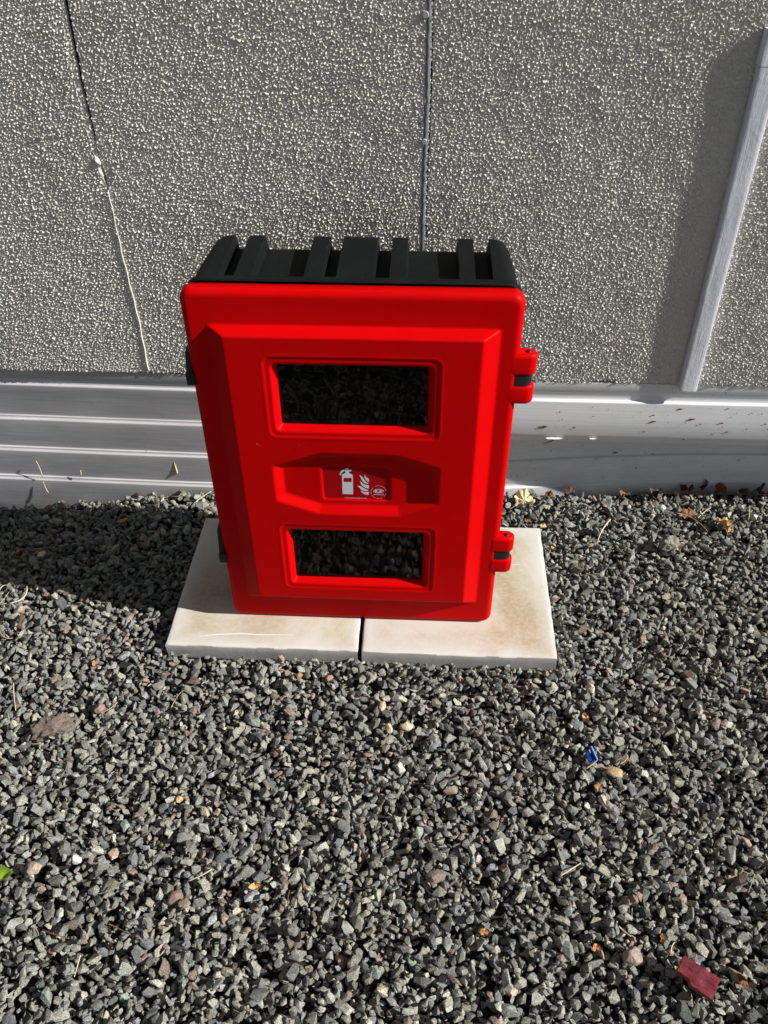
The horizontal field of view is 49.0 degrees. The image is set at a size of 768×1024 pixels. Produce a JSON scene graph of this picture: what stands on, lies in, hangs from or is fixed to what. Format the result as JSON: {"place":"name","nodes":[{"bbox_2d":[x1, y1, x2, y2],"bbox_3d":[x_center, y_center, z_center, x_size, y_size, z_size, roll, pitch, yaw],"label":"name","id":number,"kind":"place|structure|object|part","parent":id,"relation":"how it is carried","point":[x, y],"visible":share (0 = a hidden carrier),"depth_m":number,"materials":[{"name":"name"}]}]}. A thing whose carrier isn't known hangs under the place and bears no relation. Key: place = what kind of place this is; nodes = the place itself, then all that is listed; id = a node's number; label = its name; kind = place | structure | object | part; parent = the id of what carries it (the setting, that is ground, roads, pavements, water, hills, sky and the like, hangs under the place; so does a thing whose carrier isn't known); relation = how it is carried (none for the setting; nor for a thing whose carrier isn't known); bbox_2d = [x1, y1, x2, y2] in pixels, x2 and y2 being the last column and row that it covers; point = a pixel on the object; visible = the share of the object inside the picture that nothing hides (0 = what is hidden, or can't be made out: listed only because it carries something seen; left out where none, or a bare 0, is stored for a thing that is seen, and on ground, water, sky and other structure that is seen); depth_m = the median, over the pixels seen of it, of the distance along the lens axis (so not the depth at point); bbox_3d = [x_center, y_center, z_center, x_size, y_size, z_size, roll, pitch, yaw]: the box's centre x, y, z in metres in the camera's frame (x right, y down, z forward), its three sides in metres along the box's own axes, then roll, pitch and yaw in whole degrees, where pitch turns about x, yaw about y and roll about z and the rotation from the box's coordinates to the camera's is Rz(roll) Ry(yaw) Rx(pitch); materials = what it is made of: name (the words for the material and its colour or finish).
{"place":"outdoors","nodes":[
{"label":"outdoors","id":0,"kind":"place"},
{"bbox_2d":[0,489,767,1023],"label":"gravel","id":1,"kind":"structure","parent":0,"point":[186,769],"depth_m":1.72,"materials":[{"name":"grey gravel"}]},
{"bbox_2d":[0,865,12,881],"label":"green leaf","id":2,"kind":"object","parent":1,"relation":"on","point":[5,872],"visible":1,"depth_m":1.56,"materials":[{"name":"green plant"}]},
{"bbox_2d":[1,586,27,603],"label":"straw","id":3,"kind":"object","parent":1,"relation":"on","point":[20,599],"visible":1,"depth_m":2.11,"materials":[{"name":"beige plant"}]},
{"bbox_2d":[17,613,22,628],"bbox_3d":[-0.885,0.265,2.052,0.011,0.012,0.042,-7,41,-7],"label":"rusty bolt","id":4,"kind":"object","parent":1,"relation":"on","point":[19,625],"visible":1,"depth_m":2.04,"materials":[{"name":"metal"}]},
{"bbox_2d":[27,861,41,874],"bbox_3d":[-0.653,0.665,1.572,0.027,0.023,0.026,2,41,2],"label":"stone","id":5,"kind":"object","parent":1,"relation":"on","point":[33,867],"visible":1,"depth_m":1.57,"materials":[{"name":"beige stone"}]},
{"bbox_2d":[37,551,45,555],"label":"dry leaf","id":6,"kind":"object","parent":1,"relation":"on","point":[42,553],"visible":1,"depth_m":2.27,"materials":[{"name":"brown plant"}]},
{"bbox_2d":[30,712,75,741],"bbox_3d":[-0.715,0.467,1.822,0.094,0.057,0.053,-11,42,-12],"label":"rock","id":7,"kind":"object","parent":1,"relation":"on","point":[43,729],"visible":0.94,"depth_m":1.80,"materials":[{"name":"stone"}]},
{"bbox_2d":[42,929,68,938],"bbox_3d":[-0.581,0.747,1.490,0.053,0.008,0.005,10,42,12],"label":"twig","id":8,"kind":"object","parent":1,"relation":"on","point":[54,934],"visible":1,"depth_m":1.49,"materials":[{"name":"brown wood"}]},
{"bbox_2d":[71,854,81,863],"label":"stone","id":9,"kind":"object","parent":1,"relation":"on","point":[76,859],"visible":1,"depth_m":1.59,"materials":[{"name":"white stone"}]},
{"bbox_2d":[94,704,104,713],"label":"pebble","id":10,"kind":"object","parent":1,"relation":"on","point":[99,708],"visible":1,"depth_m":1.83,"materials":[{"name":"stone"}]},
{"bbox_2d":[108,923,130,934],"bbox_3d":[-0.471,0.744,1.503,0.049,0.006,0.004,15,43,17],"label":"twig","id":11,"kind":"object","parent":1,"relation":"on","point":[118,928],"visible":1,"depth_m":1.50,"materials":[{"name":"brown wood"}]},
{"bbox_2d":[167,889,182,905],"bbox_3d":[-0.381,0.704,1.540,0.029,0.025,0.028,2,41,2],"label":"pebble","id":12,"kind":"object","parent":1,"relation":"on","point":[175,896],"visible":1,"depth_m":1.53,"materials":[{"name":"stone"}]},
{"bbox_2d":[176,796,182,802],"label":"dry leaf","id":13,"kind":"object","parent":1,"relation":"on","point":[179,799],"visible":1,"depth_m":1.69,"materials":[{"name":"yellow plant"}]},
{"bbox_2d":[178,898,190,908],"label":"stone","id":14,"kind":"object","parent":1,"relation":"on","point":[184,903],"visible":1,"depth_m":1.52,"materials":[{"name":"stone"}]},
{"bbox_2d":[187,868,211,881],"bbox_3d":[-0.342,0.675,1.565,0.049,0.009,0.005,-18,44,-19],"label":"straw","id":15,"kind":"object","parent":1,"relation":"on","point":[200,875],"visible":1,"depth_m":1.56,"materials":[{"name":"beige plant"}]},
{"bbox_2d":[214,852,234,870],"bbox_3d":[-0.305,0.667,1.611,0.042,0.015,0.032,2,41,2],"label":"stone","id":16,"kind":"object","parent":1,"relation":"on","point":[222,858],"visible":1,"depth_m":1.61,"materials":[{"name":"grey stone"}]},
{"bbox_2d":[248,882,261,889],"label":"dry leaf","id":17,"kind":"object","parent":1,"relation":"on","point":[255,886],"visible":1,"depth_m":1.55,"materials":[{"name":"plant"}]},
{"bbox_2d":[296,672,302,677],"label":"pebble","id":18,"kind":"object","parent":1,"relation":"on","point":[299,675],"visible":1,"depth_m":1.92,"materials":[{"name":"stone"}]},
{"bbox_2d":[325,675,330,681],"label":"pebble","id":19,"kind":"object","parent":1,"relation":"on","point":[327,678],"visible":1,"depth_m":1.91,"materials":[{"name":"stone"}]},
{"bbox_2d":[378,701,385,711],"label":"stone","id":20,"kind":"object","parent":1,"relation":"on","point":[382,706],"visible":1,"depth_m":1.84,"materials":[{"name":"beige stone"}]},
{"bbox_2d":[385,723,392,733],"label":"stone","id":21,"kind":"object","parent":1,"relation":"on","point":[388,728],"visible":1,"depth_m":1.81,"materials":[{"name":"beige stone"}]},
{"bbox_2d":[395,762,401,770],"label":"stone","id":22,"kind":"object","parent":1,"relation":"on","point":[398,766],"visible":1,"depth_m":1.74,"materials":[{"name":"white stone"}]},
{"bbox_2d":[400,721,412,731],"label":"stone","id":23,"kind":"object","parent":1,"relation":"on","point":[406,726],"visible":1,"depth_m":1.82,"materials":[{"name":"beige stone"}]},
{"bbox_2d":[426,869,445,883],"bbox_3d":[0.097,0.679,1.571,0.038,0.023,0.026,2,41,2],"label":"stone","id":24,"kind":"object","parent":1,"relation":"on","point":[436,876],"visible":1,"depth_m":1.56,"materials":[{"name":"stone"}]},
{"bbox_2d":[480,928,487,935],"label":"dry leaf","id":25,"kind":"object","parent":1,"relation":"on","point":[484,932],"visible":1,"depth_m":1.49,"materials":[{"name":"orange plant"}]},
{"bbox_2d":[509,488,534,509],"bbox_3d":[0.391,-0.034,2.373,0.075,0.046,0.055,2,41,2],"label":"dry leaf","id":26,"kind":"object","parent":1,"relation":"on","point":[523,497],"visible":1,"depth_m":2.38,"materials":[{"name":"yellow plant"}]},
{"bbox_2d":[544,491,554,496],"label":"dry leaf","id":27,"kind":"object","parent":1,"relation":"on","point":[549,493],"visible":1,"depth_m":2.42,"materials":[{"name":"brown plant"}]},
{"bbox_2d":[560,863,580,875],"bbox_3d":[0.349,0.667,1.574,0.050,0.007,0.003,-21,45,-22],"label":"straw","id":28,"kind":"object","parent":1,"relation":"on","point":[570,869],"visible":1,"depth_m":1.57,"materials":[{"name":"beige plant"}]},
{"bbox_2d":[565,485,576,495],"bbox_3d":[0.538,-0.057,2.426,0.034,0.030,0.039,2,41,2],"label":"dry leaf","id":29,"kind":"object","parent":1,"relation":"on","point":[570,490],"visible":1,"depth_m":2.43,"materials":[{"name":"brown plant"}]},
{"bbox_2d":[582,713,588,722],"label":"dry leaf","id":30,"kind":"object","parent":1,"relation":"on","point":[585,717],"visible":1,"depth_m":1.84,"materials":[{"name":"orange plant"}]},
{"bbox_2d":[586,684,594,692],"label":"stone","id":31,"kind":"object","parent":1,"relation":"on","point":[590,688],"visible":1,"depth_m":1.88,"materials":[{"name":"beige stone"}]},
{"bbox_2d":[585,746,597,763],"bbox_3d":[0.430,0.504,1.747,0.022,0.010,0.035,-19,78,-3],"label":"plastic fragment","id":32,"kind":"object","parent":1,"relation":"on","point":[591,757],"visible":1,"depth_m":1.75,"materials":[{"name":"blue plastic"}]},
{"bbox_2d":[593,943,600,951],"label":"dry leaf","id":33,"kind":"object","parent":1,"relation":"on","point":[596,947],"visible":1,"depth_m":1.48,"materials":[{"name":"orange plant"}]},
{"bbox_2d":[594,784,603,792],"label":"dry leaf","id":34,"kind":"object","parent":1,"relation":"on","point":[597,786],"visible":1,"depth_m":1.71,"materials":[{"name":"orange plant"}]},
{"bbox_2d":[595,705,605,713],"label":"stone","id":35,"kind":"object","parent":1,"relation":"on","point":[600,709],"visible":1,"depth_m":1.85,"materials":[{"name":"grey stone"}]},
{"bbox_2d":[597,519,610,543],"bbox_3d":[0.595,0.051,2.287,0.008,0.011,0.118,20,45,22],"label":"straw","id":36,"kind":"object","parent":1,"relation":"on","point":[602,530],"visible":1,"depth_m":2.28,"materials":[{"name":"beige plant"}]},
{"bbox_2d":[605,766,622,776],"bbox_3d":[0.471,0.531,1.724,0.035,0.016,0.024,11,42,13],"label":"stone","id":37,"kind":"object","parent":1,"relation":"on","point":[613,771],"visible":1,"depth_m":1.72,"materials":[{"name":"beige stone"}]},
{"bbox_2d":[620,490,630,496],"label":"dry leaf","id":38,"kind":"object","parent":1,"relation":"on","point":[622,493],"visible":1,"depth_m":2.43,"materials":[{"name":"brown plant"}]},
{"bbox_2d":[622,946,642,966],"bbox_3d":[0.431,0.772,1.463,0.036,0.032,0.028,2,41,2],"label":"stone","id":39,"kind":"object","parent":1,"relation":"on","point":[632,956],"visible":1,"depth_m":1.45,"materials":[{"name":"stone"}]},
{"bbox_2d":[650,488,661,498],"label":"dry leaf","id":40,"kind":"object","parent":1,"relation":"on","point":[655,492],"visible":1,"depth_m":2.42,"materials":[{"name":"brown plant"}]},
{"bbox_2d":[658,505,665,511],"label":"stone","id":41,"kind":"object","parent":1,"relation":"on","point":[661,507],"visible":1,"depth_m":2.37,"materials":[{"name":"white stone"}]},
{"bbox_2d":[660,933,667,941],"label":"dry leaf","id":42,"kind":"object","parent":1,"relation":"on","point":[663,936],"visible":1,"depth_m":1.48,"materials":[{"name":"brown plant"}]},
{"bbox_2d":[658,535,680,551],"bbox_3d":[0.755,0.083,2.230,0.058,0.050,0.035,-6,41,-6],"label":"rock","id":43,"kind":"object","parent":1,"relation":"on","point":[669,543],"visible":1,"depth_m":2.22,"materials":[{"name":"stone"}]},
{"bbox_2d":[681,508,695,518],"bbox_3d":[0.850,0.006,2.348,0.043,0.017,0.040,2,41,2],"label":"dry leaf","id":44,"kind":"object","parent":1,"relation":"on","point":[689,512],"visible":1,"depth_m":2.35,"materials":[{"name":"brown plant"}]},
{"bbox_2d":[675,513,707,531],"bbox_3d":[0.851,0.024,2.320,0.022,0.006,0.103,-30,49,-30],"label":"twig","id":45,"kind":"object","parent":1,"relation":"on","point":[692,518],"visible":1,"depth_m":2.33,"materials":[{"name":"brown wood"}]},
{"bbox_2d":[675,955,720,1000],"bbox_3d":[0.525,0.780,1.412,0.067,0.018,0.039,28,56,21],"label":"wood chunk","id":46,"kind":"object","parent":1,"relation":"on","point":[702,981],"visible":1,"depth_m":1.41,"materials":[{"name":"red wood"}]},
{"bbox_2d":[699,480,707,489],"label":"dry leaf","id":47,"kind":"object","parent":1,"relation":"on","point":[703,487],"visible":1,"depth_m":2.46,"materials":[{"name":"brown plant"}]},
{"bbox_2d":[715,483,726,492],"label":"dry leaf","id":48,"kind":"object","parent":1,"relation":"on","point":[720,487],"visible":1,"depth_m":2.46,"materials":[{"name":"brown plant"}]},
{"bbox_2d":[719,517,732,534],"bbox_3d":[0.931,0.036,2.282,0.043,0.039,0.071,2,41,2],"label":"dry leaf","id":49,"kind":"object","parent":1,"relation":"on","point":[725,522],"visible":1,"depth_m":2.29,"materials":[{"name":"orange plant"}]},
{"bbox_2d":[737,973,748,988],"bbox_3d":[0.604,0.792,1.421,0.024,0.021,0.017,23,46,25],"label":"dry leaf","id":50,"kind":"object","parent":1,"relation":"on","point":[743,981],"visible":1,"depth_m":1.43,"materials":[{"name":"brown plant"}]},
{"bbox_2d":[738,488,748,494],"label":"dry leaf","id":51,"kind":"object","parent":1,"relation":"on","point":[742,491],"visible":1,"depth_m":2.43,"materials":[{"name":"brown plant"}]},
{"bbox_2d":[756,483,767,495],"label":"dry leaf","id":52,"kind":"object","parent":1,"relation":"on","point":[759,489],"visible":1,"depth_m":2.44,"materials":[{"name":"brown plant"}]},
{"bbox_2d":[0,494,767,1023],"bbox_3d":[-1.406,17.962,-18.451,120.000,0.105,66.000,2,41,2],"label":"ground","id":53,"kind":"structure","parent":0,"point":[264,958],"depth_m":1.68,"materials":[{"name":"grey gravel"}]},
{"bbox_2d":[165,518,361,662],"bbox_3d":[-0.275,0.185,2.141,0.452,0.046,0.452,2,41,2],"label":"paving slab","id":54,"kind":"object","parent":53,"relation":"on","point":[209,619],"depth_m":2.00,"materials":[{"name":"concrete"}]},
{"bbox_2d":[0,0,767,508],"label":"building wall","id":55,"kind":"structure","parent":53,"relation":"on","point":[598,168],"depth_m":1.85,"materials":[{"name":"grey concrete"}]},
{"bbox_2d":[362,527,556,670],"bbox_3d":[0.184,0.199,2.120,0.451,0.046,0.451,2,41,2],"label":"paving slab","id":56,"kind":"object","parent":53,"relation":"on","point":[515,630],"depth_m":1.99,"materials":[{"name":"concrete"}]},
{"bbox_2d":[180,235,537,620],"bbox_3d":[-0.039,-0.141,1.830,0.658,0.852,0.287,2,41,2],"label":"extinguisher cabinet","id":57,"kind":"object","parent":56,"relation":"on","point":[358,398],"visible":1,"depth_m":1.65,"materials":[{"name":"red plastic"}]},
{"bbox_3d":[-0.044,-0.069,1.752,0.658,0.844,0.075,2,41,2],"label":"door","id":58,"kind":"part","parent":57,"relation":"part of","materials":[{"name":"red plastic"}]},
{"bbox_2d":[680,484,693,490],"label":"dry leaf","id":59,"kind":"object","parent":53,"relation":"on","point":[684,487],"visible":1,"depth_m":2.45,"materials":[{"name":"brown plant"}]}
]}

